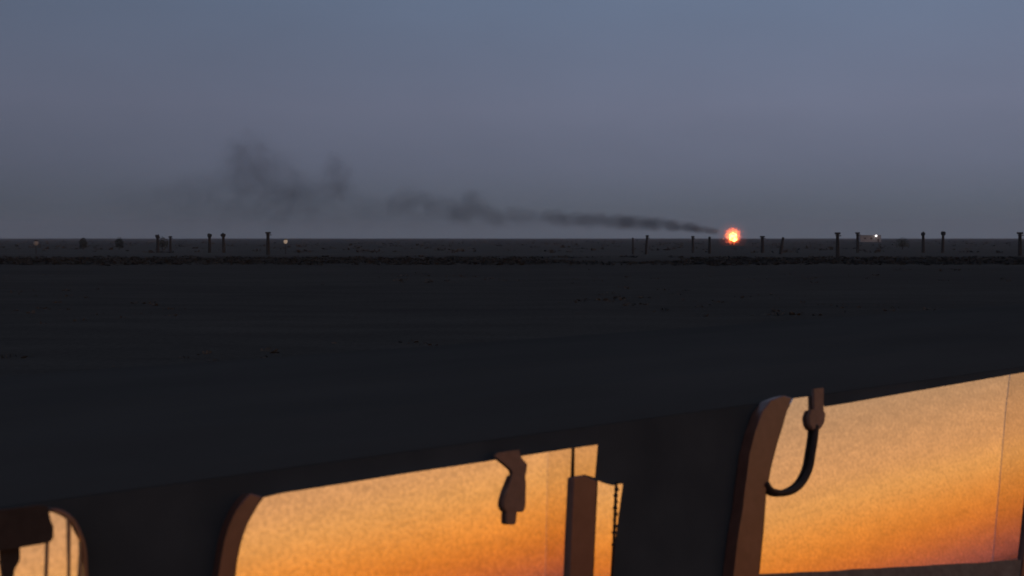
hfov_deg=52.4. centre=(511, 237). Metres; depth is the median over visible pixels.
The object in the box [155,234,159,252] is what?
fence post
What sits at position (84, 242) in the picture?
shrub
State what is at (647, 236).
fence post
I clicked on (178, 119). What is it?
sky
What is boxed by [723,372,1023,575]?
window
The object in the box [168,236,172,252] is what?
fence post
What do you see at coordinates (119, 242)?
shrub
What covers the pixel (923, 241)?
fence post
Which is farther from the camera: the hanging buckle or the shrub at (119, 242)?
the shrub at (119, 242)
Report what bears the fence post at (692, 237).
on the ground at (234, 311)
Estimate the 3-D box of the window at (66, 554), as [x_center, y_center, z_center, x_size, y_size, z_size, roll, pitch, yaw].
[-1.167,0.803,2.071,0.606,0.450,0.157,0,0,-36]
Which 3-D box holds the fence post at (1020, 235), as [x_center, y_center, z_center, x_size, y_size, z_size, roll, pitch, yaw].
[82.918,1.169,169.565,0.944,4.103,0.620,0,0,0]
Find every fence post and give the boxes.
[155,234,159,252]
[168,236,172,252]
[207,233,211,252]
[220,233,225,252]
[265,232,270,254]
[632,238,633,253]
[645,235,648,253]
[691,236,694,252]
[708,237,710,253]
[760,236,765,252]
[779,237,783,253]
[835,232,840,257]
[855,232,859,252]
[921,232,924,252]
[941,231,945,252]
[1017,232,1023,255]
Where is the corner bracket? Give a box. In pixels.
[0,505,53,575]
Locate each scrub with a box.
[0,239,1023,252]
[0,255,1023,265]
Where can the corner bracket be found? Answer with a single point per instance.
(25, 526)
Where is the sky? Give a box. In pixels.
[0,0,1023,238]
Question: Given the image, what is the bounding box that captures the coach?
[0,304,1023,575]
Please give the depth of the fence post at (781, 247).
185.52 m
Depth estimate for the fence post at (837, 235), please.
155.78 m
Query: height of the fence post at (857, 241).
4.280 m
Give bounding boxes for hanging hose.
[765,388,824,496]
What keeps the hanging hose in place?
attached to the coach
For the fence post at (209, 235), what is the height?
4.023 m
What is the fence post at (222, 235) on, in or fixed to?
on the ground at (234, 311)
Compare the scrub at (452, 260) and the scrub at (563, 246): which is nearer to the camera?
the scrub at (452, 260)
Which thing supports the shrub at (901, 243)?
on the ground at (234, 311)
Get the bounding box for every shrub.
[79,237,86,249]
[114,237,123,249]
[159,237,167,249]
[896,237,909,249]
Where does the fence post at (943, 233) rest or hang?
on the ground at (234, 311)
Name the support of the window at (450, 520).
in the coach
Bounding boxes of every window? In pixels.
[0,508,87,575]
[212,445,622,575]
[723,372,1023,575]
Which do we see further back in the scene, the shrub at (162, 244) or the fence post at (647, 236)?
the shrub at (162, 244)
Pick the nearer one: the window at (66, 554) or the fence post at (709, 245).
the window at (66, 554)
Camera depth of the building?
696.50 m
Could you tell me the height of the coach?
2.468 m
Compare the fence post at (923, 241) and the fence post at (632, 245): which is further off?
the fence post at (923, 241)
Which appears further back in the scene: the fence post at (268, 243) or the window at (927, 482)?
the fence post at (268, 243)
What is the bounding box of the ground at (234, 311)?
[0,238,1023,375]
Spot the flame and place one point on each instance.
(733, 236)
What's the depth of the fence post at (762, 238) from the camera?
204.76 m
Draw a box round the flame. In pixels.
[723,225,736,241]
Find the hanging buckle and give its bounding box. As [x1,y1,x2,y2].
[494,450,526,524]
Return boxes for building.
[859,235,880,241]

